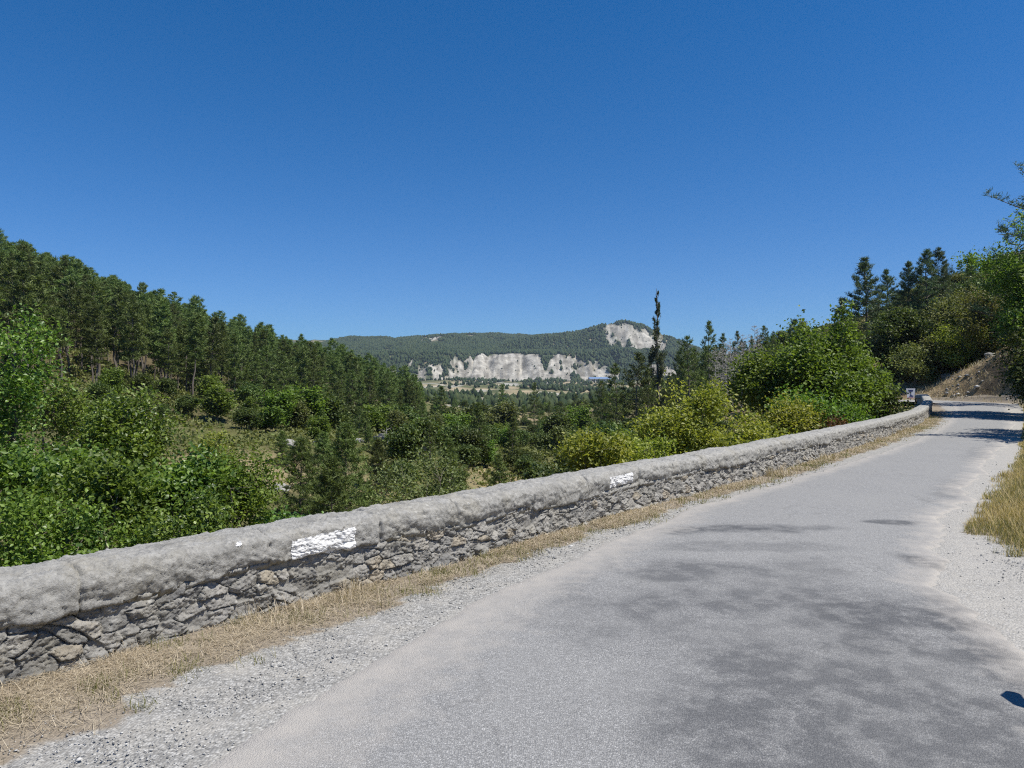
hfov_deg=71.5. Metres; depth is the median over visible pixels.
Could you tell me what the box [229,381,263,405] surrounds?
leafy tree
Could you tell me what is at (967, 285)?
hillside shrub
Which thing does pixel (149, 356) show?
pine tree
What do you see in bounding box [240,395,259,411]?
leafy tree
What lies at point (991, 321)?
hillside shrub
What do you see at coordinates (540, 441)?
leafy tree
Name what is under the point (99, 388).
leafy tree
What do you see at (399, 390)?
pine tree
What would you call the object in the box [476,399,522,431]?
leafy tree
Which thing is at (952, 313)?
leafy shrub
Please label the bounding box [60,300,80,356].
pine tree
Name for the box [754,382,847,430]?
leafy shrub
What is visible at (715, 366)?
dead tree
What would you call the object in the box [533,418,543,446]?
conifer tree
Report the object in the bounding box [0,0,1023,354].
sky
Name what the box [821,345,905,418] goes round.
leafy tree
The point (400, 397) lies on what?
pine tree
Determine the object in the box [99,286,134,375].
pine tree
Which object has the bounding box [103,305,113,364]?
pine tree
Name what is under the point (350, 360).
pine tree
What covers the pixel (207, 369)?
pine tree
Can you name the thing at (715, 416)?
leafy tree
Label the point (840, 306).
pine tree
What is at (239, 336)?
pine tree
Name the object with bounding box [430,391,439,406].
conifer tree
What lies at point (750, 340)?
pine tree
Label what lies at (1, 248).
pine tree
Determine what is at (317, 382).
conifer tree
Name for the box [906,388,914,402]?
road sign
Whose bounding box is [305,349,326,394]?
pine tree
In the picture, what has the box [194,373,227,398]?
leafy tree
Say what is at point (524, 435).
leafy tree
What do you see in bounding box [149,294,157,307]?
pine tree
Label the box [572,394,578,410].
conifer tree
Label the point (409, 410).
leafy tree
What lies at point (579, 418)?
leafy tree
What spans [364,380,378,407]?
pine tree
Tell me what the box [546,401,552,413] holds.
conifer tree
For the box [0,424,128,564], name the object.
leafy shrub
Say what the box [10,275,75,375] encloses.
pine tree
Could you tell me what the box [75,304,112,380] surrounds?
pine tree
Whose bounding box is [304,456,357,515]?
pine tree
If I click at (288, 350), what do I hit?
pine tree
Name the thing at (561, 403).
leafy tree
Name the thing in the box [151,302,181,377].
pine tree
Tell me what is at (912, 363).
leafy shrub
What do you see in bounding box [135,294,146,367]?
pine tree
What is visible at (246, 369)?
pine tree
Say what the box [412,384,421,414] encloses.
pine tree
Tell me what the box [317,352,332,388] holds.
pine tree
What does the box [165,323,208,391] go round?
pine tree
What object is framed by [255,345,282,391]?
pine tree
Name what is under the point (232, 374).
pine tree
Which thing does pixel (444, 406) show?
pine tree
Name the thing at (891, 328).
oak tree
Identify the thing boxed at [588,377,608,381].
farm building
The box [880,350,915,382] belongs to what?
hillside shrub
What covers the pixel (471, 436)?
leafy tree
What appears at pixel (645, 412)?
leafy tree
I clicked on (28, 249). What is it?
pine tree
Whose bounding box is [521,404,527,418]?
conifer tree
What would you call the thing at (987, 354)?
rock
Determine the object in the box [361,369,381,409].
pine tree
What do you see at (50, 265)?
pine tree
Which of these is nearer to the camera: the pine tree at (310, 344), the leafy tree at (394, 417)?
the leafy tree at (394, 417)
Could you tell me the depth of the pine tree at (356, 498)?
32.73 m
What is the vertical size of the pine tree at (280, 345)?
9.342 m
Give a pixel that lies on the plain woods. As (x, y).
(471, 395)
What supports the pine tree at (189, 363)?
on the ground at (990, 384)
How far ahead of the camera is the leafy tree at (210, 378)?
88.93 m
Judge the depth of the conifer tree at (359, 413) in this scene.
68.16 m
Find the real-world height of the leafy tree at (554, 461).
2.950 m
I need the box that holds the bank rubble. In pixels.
[944,371,1023,410]
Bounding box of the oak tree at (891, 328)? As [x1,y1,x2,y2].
[842,295,934,367]
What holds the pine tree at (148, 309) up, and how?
on the ground at (990, 384)
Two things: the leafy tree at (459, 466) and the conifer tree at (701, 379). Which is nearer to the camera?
the leafy tree at (459, 466)
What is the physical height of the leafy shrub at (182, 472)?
5.021 m
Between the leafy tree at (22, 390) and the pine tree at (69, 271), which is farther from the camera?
the pine tree at (69, 271)
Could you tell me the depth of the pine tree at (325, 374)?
120.30 m
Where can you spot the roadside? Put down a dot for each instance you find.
(984, 594)
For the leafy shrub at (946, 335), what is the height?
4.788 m
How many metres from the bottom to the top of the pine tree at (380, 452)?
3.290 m
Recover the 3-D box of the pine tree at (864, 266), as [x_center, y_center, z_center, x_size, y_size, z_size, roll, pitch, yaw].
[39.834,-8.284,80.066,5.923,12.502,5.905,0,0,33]
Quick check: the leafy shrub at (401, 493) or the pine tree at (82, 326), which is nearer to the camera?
the leafy shrub at (401, 493)
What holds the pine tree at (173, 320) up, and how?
on the ground at (990, 384)
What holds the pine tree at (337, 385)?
on the ground at (990, 384)
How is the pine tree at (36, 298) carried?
on the ground at (990, 384)
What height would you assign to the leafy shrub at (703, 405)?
5.210 m
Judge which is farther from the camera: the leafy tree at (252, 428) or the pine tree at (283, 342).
the pine tree at (283, 342)
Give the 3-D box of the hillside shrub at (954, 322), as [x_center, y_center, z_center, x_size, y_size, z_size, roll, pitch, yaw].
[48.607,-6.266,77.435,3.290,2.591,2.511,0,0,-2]
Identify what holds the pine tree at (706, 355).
on the ground at (990, 384)
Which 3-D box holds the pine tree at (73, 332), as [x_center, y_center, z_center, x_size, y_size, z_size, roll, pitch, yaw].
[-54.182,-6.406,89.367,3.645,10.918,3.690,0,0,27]
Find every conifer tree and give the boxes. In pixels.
[143,386,158,411]
[313,380,324,398]
[318,409,326,431]
[352,406,364,432]
[356,411,372,436]
[415,401,427,418]
[420,422,438,467]
[427,404,435,415]
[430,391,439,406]
[469,402,490,442]
[486,453,513,486]
[501,416,524,470]
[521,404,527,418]
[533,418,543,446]
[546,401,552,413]
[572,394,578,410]
[657,388,672,413]
[660,380,667,400]
[694,371,707,394]
[954,261,964,275]
[961,261,980,284]
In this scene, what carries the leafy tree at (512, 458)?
on the ground at (990, 384)
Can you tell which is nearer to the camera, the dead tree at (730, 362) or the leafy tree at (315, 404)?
the leafy tree at (315, 404)
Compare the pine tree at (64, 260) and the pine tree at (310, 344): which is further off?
the pine tree at (310, 344)
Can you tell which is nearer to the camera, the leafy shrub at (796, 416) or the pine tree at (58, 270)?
the leafy shrub at (796, 416)
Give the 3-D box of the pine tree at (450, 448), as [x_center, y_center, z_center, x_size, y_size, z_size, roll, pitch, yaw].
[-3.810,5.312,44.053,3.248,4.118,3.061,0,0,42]
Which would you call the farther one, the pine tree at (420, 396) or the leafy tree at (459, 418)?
the pine tree at (420, 396)
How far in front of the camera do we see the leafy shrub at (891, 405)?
36.49 m
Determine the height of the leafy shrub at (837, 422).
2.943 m
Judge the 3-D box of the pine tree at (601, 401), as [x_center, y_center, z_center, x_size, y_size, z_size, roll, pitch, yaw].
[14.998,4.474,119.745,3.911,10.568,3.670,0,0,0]
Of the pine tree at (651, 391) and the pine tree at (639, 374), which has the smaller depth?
the pine tree at (639, 374)
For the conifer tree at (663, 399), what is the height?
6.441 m
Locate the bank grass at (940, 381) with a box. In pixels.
[735,345,1023,421]
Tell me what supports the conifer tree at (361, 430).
on the ground at (990, 384)
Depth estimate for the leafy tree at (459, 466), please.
46.33 m
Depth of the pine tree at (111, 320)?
90.29 m
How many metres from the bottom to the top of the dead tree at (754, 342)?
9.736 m
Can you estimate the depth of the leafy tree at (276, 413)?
61.64 m
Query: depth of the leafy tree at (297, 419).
63.72 m
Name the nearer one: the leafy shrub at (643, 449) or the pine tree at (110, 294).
the leafy shrub at (643, 449)
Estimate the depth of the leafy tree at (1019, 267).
23.27 m
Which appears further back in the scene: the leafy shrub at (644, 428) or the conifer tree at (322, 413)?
the conifer tree at (322, 413)
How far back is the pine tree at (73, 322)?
104.96 m
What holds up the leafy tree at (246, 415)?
on the ground at (990, 384)
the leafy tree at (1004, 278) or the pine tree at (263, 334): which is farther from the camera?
the pine tree at (263, 334)
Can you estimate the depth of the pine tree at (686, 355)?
91.69 m
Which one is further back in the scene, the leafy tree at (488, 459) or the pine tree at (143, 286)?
the pine tree at (143, 286)
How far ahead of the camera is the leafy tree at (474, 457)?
55.35 m
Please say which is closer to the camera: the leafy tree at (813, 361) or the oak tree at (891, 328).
the leafy tree at (813, 361)
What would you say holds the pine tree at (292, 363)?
on the ground at (990, 384)
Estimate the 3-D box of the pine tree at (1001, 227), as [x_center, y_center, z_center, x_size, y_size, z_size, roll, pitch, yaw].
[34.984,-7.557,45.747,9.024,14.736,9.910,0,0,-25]
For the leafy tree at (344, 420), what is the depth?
73.52 m
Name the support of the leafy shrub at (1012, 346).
on the ground at (990, 384)
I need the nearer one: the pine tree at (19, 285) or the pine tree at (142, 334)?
the pine tree at (19, 285)
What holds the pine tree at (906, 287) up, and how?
on the ground at (990, 384)
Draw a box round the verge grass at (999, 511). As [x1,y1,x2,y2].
[964,410,1023,556]
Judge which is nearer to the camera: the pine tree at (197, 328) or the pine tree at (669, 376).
the pine tree at (197, 328)
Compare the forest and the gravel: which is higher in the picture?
the forest
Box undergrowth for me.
[0,287,1005,544]
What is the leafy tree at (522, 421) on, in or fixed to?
on the ground at (990, 384)
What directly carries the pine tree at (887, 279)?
on the ground at (990, 384)
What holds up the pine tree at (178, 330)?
on the ground at (990, 384)
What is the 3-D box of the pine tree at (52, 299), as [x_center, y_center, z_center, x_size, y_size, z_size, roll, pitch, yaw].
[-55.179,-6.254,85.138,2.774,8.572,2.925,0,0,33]
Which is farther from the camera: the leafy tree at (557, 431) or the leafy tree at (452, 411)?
the leafy tree at (452, 411)
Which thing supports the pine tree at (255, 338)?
on the ground at (990, 384)
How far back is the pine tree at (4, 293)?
80.28 m
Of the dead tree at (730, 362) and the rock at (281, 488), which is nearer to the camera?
the rock at (281, 488)
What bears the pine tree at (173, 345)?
on the ground at (990, 384)
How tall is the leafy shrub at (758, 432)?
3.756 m
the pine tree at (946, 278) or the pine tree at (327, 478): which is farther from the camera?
the pine tree at (946, 278)
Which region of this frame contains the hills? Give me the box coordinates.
[292,322,693,394]
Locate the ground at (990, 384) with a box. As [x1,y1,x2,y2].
[0,302,1023,559]
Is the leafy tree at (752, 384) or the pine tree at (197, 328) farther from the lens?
the pine tree at (197, 328)
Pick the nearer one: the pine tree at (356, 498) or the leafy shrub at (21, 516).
the leafy shrub at (21, 516)
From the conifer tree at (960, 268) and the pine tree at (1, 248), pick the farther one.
the conifer tree at (960, 268)
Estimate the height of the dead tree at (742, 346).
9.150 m
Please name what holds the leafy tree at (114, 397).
on the ground at (990, 384)
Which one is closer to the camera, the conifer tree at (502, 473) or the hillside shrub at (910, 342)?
the conifer tree at (502, 473)
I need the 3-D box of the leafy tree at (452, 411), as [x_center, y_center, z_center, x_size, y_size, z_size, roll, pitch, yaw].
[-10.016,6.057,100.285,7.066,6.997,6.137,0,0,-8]
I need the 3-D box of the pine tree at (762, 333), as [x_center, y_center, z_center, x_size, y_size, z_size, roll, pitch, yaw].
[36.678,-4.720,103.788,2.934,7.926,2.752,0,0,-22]
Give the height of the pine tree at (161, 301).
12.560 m
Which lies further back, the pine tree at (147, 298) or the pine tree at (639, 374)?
the pine tree at (147, 298)
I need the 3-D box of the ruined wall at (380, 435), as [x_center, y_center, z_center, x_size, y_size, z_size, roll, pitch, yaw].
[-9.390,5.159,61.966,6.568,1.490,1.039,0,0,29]
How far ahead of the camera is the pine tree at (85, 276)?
109.41 m
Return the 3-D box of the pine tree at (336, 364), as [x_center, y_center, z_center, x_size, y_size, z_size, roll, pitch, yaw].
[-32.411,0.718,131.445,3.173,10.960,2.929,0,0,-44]
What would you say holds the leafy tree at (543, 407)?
on the ground at (990, 384)
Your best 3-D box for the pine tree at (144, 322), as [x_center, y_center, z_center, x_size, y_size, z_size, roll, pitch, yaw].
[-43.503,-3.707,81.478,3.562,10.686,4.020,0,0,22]
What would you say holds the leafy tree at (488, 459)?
on the ground at (990, 384)
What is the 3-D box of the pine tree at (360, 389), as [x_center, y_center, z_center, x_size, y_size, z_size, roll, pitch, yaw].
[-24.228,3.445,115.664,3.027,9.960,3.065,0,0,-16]
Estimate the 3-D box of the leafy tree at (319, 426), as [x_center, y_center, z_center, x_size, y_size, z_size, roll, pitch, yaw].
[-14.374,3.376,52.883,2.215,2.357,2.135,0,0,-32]
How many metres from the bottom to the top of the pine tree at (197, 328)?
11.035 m
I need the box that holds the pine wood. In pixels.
[0,228,430,411]
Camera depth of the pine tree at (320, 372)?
113.64 m
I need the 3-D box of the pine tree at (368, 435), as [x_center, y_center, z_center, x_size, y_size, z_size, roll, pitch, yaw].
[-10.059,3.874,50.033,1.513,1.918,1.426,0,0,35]
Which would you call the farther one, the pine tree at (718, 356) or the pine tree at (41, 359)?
the pine tree at (718, 356)
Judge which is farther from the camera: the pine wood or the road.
the pine wood
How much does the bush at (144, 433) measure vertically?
6.461 m
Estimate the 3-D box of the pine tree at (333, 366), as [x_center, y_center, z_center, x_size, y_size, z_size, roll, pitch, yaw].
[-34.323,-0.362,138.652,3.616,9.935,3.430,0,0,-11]
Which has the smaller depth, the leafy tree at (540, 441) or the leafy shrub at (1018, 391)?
the leafy shrub at (1018, 391)
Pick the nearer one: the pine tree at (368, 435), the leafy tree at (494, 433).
the pine tree at (368, 435)
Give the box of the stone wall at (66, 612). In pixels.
[0,394,932,688]
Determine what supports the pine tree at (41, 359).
on the ground at (990, 384)
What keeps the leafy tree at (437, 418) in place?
on the ground at (990, 384)
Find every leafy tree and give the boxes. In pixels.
[0,299,88,541]
[18,374,102,504]
[82,380,117,399]
[86,393,141,420]
[96,365,128,395]
[126,372,159,392]
[155,374,180,397]
[155,401,172,415]
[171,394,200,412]
[193,382,238,420]
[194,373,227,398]
[196,371,224,392]
[228,407,255,428]
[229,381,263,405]
[230,403,267,428]
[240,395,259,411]
[245,422,262,430]
[255,405,277,430]
[257,387,298,431]
[279,382,331,431]
[285,399,315,428]
[305,414,332,438]
[314,388,350,425]
[330,412,370,432]
[335,404,371,419]
[361,401,395,433]
[374,416,428,462]
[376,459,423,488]
[384,409,410,431]
[385,399,425,433]
[405,411,447,454]
[423,403,465,424]
[426,413,444,430]
[434,419,470,448]
[441,410,473,428]
[447,462,470,486]
[455,440,484,470]
[456,396,492,425]
[456,426,492,466]
[469,423,502,443]
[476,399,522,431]
[477,439,498,467]
[493,420,510,444]
[493,425,519,447]
[504,450,543,464]
[512,454,533,471]
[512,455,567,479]
[513,429,531,446]
[518,417,530,425]
[524,419,532,427]
[526,424,538,432]
[526,432,551,450]
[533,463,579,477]
[536,407,575,433]
[537,403,545,410]
[546,425,570,450]
[549,446,572,468]
[553,404,561,412]
[554,401,564,406]
[563,402,593,434]
[569,413,633,440]
[576,400,589,407]
[583,418,598,428]
[597,417,660,443]
[635,404,656,421]
[700,410,731,426]
[713,420,734,433]
[715,339,792,425]
[754,298,889,415]
[775,330,787,344]
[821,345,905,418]
[950,208,1023,349]
[1010,255,1023,343]
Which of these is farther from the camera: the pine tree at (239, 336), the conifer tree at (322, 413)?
the pine tree at (239, 336)
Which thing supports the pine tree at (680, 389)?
on the ground at (990, 384)
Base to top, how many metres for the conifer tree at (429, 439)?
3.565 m
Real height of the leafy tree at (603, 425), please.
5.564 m
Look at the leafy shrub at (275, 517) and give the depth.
11.53 m
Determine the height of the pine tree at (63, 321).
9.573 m
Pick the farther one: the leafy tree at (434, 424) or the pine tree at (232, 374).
the pine tree at (232, 374)
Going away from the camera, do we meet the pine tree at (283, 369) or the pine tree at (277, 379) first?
the pine tree at (283, 369)
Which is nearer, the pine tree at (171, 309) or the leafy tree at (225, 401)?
the leafy tree at (225, 401)
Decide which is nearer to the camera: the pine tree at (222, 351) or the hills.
the pine tree at (222, 351)
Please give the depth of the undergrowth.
66.71 m
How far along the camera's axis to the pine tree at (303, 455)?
29.69 m
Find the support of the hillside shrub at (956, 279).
on the ground at (990, 384)
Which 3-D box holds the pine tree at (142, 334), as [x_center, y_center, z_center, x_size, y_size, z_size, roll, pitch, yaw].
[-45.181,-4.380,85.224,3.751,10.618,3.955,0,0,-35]
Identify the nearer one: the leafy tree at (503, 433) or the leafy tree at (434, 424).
the leafy tree at (434, 424)
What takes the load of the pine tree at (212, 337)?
on the ground at (990, 384)
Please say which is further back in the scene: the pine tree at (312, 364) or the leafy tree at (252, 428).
the pine tree at (312, 364)
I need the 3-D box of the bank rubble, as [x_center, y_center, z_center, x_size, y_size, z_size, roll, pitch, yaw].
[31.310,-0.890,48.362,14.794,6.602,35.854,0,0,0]
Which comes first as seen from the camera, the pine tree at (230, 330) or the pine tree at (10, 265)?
the pine tree at (10, 265)
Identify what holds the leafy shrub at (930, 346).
on the ground at (990, 384)
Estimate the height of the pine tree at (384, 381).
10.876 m
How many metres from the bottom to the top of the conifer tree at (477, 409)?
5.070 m
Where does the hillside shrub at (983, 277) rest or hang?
on the ground at (990, 384)
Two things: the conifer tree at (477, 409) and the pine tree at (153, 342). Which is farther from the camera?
the pine tree at (153, 342)
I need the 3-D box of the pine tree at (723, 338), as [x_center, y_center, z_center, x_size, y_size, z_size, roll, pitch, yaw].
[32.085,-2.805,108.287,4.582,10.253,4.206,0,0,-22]
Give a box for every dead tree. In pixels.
[707,347,723,385]
[713,342,734,408]
[720,338,740,404]
[732,334,749,408]
[744,326,764,358]
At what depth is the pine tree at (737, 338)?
111.70 m
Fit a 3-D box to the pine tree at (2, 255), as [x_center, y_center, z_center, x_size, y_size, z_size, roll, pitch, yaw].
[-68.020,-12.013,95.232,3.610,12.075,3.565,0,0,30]
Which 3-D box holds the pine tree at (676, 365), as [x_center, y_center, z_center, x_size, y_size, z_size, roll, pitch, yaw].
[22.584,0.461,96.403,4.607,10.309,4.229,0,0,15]
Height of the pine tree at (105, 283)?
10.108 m
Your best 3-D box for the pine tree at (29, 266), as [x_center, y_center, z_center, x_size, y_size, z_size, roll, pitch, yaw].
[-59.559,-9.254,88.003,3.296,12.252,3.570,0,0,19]
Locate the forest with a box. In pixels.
[311,319,727,381]
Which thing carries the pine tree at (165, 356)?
on the ground at (990, 384)
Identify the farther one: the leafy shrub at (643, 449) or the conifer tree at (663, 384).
the conifer tree at (663, 384)
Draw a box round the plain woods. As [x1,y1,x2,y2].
[402,364,671,411]
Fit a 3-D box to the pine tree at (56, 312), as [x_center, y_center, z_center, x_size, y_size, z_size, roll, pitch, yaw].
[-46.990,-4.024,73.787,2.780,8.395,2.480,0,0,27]
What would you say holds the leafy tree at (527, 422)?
on the ground at (990, 384)
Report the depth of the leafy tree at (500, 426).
89.17 m
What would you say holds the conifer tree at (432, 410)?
on the ground at (990, 384)
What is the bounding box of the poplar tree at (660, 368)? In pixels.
[647,289,667,406]
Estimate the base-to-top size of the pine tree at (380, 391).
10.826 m
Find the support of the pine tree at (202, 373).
on the ground at (990, 384)
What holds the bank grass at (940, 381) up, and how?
on the ground at (990, 384)
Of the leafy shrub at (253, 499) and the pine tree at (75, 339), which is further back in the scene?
the pine tree at (75, 339)
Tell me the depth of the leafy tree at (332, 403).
68.88 m
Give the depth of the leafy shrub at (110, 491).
9.44 m
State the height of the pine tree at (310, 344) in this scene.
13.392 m
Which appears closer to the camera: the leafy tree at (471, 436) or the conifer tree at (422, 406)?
the leafy tree at (471, 436)
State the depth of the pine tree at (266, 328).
130.52 m
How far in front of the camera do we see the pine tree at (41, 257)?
112.89 m
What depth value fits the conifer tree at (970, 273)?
93.61 m
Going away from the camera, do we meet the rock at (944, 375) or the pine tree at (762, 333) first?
the rock at (944, 375)
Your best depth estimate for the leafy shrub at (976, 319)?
59.63 m
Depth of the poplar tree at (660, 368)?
112.11 m
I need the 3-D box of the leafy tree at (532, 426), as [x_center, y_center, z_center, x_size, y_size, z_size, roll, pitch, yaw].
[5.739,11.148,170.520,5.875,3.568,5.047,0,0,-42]
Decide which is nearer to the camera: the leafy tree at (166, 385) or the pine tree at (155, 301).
the leafy tree at (166, 385)
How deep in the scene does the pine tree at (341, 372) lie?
127.88 m
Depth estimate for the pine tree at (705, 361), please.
153.45 m
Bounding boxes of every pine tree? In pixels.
[0,246,15,320]
[0,249,8,330]
[0,258,38,371]
[0,264,48,373]
[0,269,19,351]
[2,252,15,266]
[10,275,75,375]
[14,243,37,267]
[14,249,33,276]
[22,260,41,343]
[27,277,46,341]
[28,286,63,360]
[32,255,44,275]
[33,259,59,303]
[38,261,59,296]
[43,254,64,273]
[44,297,61,362]
[46,268,82,350]
[46,280,85,372]
[47,264,75,348]
[47,305,71,379]
[58,292,75,358]
[59,257,69,268]
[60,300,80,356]
[64,293,85,369]
[70,286,78,349]
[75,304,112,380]
[77,274,92,293]
[79,278,111,379]
[79,300,103,381]
[99,281,113,297]
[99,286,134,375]
[102,286,116,354]
[102,302,130,366]
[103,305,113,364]
[104,295,125,364]
[114,297,149,388]
[114,307,149,377]
[119,306,152,379]
[123,285,135,298]
[129,293,155,371]
[131,301,157,373]
[132,282,149,302]
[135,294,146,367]
[145,297,182,378]
[147,324,157,380]
[148,324,167,378]
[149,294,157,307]
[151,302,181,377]
[156,323,181,378]
[156,328,181,378]
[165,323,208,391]
[167,325,188,387]
[169,302,186,335]
[170,314,183,339]
[179,332,199,391]
[182,312,209,396]
[187,341,218,383]
[191,336,209,376]
[193,316,229,374]
[195,341,224,385]
[198,323,213,366]
[208,328,229,374]
[213,332,233,376]
[224,327,234,391]
[224,332,246,399]
[224,338,254,388]
[225,330,244,373]
[232,345,254,384]
[232,354,251,389]
[248,344,256,369]
[248,353,264,403]
[251,333,258,351]
[254,355,274,407]
[255,330,271,394]
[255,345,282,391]
[257,324,272,351]
[261,367,286,402]
[264,350,296,401]
[266,436,342,517]
[269,430,292,464]
[275,342,282,361]
[277,339,288,362]
[281,344,295,380]
[285,357,301,385]
[291,345,312,388]
[291,347,302,377]
[299,431,346,486]
[304,341,319,375]
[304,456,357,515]
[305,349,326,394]
[306,421,387,512]
[315,367,327,394]
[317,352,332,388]
[322,368,330,394]
[328,359,342,392]
[329,357,343,388]
[333,381,345,404]
[334,365,346,396]
[343,352,358,402]
[344,370,358,404]
[345,356,363,404]
[345,372,363,408]
[355,377,369,409]
[358,426,374,450]
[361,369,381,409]
[361,437,397,491]
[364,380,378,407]
[376,372,398,407]
[376,374,393,406]
[381,373,397,404]
[395,387,408,408]
[397,392,402,406]
[401,378,416,407]
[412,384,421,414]
[414,390,426,418]
[429,437,469,492]
[433,385,449,412]
[495,384,508,407]
[525,382,541,423]
[591,380,608,423]
[593,362,629,423]
[617,352,655,421]
[628,367,660,417]
[662,373,672,407]
[667,360,691,409]
[668,351,694,407]
[673,335,703,415]
[689,349,704,382]
[691,320,728,394]
[698,346,712,379]
[710,343,726,371]
[712,333,732,390]
[727,331,743,376]
[747,338,755,351]
[755,325,769,359]
[767,331,777,362]
[778,317,799,355]
[827,297,854,349]
[837,256,892,341]
[871,269,909,323]
[890,260,926,318]
[907,248,946,315]
[922,246,960,303]
[967,161,1023,329]
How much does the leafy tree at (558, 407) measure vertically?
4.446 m
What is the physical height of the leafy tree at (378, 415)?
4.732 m
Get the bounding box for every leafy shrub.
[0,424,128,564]
[0,430,182,554]
[0,478,89,566]
[3,488,155,565]
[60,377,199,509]
[99,476,242,550]
[113,429,249,546]
[183,434,304,533]
[185,426,234,462]
[237,504,323,525]
[362,439,480,504]
[549,423,651,471]
[607,425,682,461]
[623,398,701,458]
[634,370,753,455]
[709,406,797,444]
[735,385,826,437]
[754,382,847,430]
[817,407,847,427]
[822,387,885,426]
[867,380,910,418]
[881,340,949,387]
[901,332,984,373]
[914,311,959,344]
[916,284,985,346]
[921,321,995,373]
[947,288,1011,353]
[986,309,1023,394]
[986,340,1023,409]
[1007,344,1023,387]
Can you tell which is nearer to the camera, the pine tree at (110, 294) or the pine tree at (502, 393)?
the pine tree at (110, 294)
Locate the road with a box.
[210,400,1023,767]
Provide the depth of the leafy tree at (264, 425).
63.52 m
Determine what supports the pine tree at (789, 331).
on the ground at (990, 384)
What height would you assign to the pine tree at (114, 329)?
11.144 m
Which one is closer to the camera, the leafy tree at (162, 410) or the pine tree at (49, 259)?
the leafy tree at (162, 410)
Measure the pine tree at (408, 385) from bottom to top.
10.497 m
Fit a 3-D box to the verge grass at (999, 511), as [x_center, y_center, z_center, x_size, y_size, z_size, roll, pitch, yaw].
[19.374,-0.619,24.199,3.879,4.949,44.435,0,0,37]
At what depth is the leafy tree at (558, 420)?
116.02 m
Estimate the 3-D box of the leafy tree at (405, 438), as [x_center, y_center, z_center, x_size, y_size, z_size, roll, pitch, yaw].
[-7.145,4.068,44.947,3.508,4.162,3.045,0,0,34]
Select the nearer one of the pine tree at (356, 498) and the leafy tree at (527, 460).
the pine tree at (356, 498)
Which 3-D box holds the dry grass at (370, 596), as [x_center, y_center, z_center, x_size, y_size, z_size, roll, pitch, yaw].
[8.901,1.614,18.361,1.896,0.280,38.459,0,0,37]
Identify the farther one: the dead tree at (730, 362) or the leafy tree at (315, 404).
the dead tree at (730, 362)
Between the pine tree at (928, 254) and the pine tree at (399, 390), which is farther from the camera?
the pine tree at (399, 390)
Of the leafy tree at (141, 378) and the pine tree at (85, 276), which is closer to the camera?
the leafy tree at (141, 378)
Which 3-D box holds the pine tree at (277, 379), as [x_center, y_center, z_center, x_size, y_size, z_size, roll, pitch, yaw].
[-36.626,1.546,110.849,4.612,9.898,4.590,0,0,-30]
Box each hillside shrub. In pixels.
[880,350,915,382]
[901,338,921,348]
[920,296,948,325]
[945,319,967,328]
[946,277,987,296]
[948,273,974,286]
[962,282,997,296]
[973,274,989,282]
[976,312,1002,349]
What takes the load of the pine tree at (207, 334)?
on the ground at (990, 384)
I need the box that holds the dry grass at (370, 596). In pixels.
[0,418,943,759]
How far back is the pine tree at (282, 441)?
41.90 m
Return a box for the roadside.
[0,394,1023,767]
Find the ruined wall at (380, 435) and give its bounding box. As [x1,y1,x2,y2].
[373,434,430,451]
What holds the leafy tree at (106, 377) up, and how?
on the ground at (990, 384)
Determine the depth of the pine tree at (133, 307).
78.58 m
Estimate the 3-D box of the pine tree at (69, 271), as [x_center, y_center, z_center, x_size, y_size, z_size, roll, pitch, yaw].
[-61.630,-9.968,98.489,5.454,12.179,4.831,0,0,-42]
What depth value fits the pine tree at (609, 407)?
103.53 m
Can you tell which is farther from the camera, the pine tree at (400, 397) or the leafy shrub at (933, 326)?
the pine tree at (400, 397)
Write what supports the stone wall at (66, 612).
on the ground at (990, 384)
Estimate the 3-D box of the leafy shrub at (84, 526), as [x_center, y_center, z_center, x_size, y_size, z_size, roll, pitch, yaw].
[-5.121,3.346,8.560,1.712,4.110,1.663,0,0,-11]
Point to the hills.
(510, 364)
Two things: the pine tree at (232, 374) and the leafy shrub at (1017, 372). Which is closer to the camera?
the leafy shrub at (1017, 372)
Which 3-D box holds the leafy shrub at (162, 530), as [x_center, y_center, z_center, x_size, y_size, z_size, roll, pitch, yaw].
[-4.195,3.204,9.237,2.053,4.033,2.041,0,0,35]
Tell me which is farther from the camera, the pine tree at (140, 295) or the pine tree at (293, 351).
the pine tree at (293, 351)
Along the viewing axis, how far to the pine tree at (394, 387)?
124.82 m
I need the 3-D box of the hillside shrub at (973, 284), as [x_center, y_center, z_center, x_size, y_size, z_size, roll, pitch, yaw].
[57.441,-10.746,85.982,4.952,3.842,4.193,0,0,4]
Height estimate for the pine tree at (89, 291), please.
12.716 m
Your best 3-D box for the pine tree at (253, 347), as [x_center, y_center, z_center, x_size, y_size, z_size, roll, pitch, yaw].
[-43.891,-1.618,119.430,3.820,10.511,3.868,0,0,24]
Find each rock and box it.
[270,483,289,491]
[286,439,295,447]
[940,373,950,378]
[984,352,994,358]
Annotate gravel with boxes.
[0,461,1023,767]

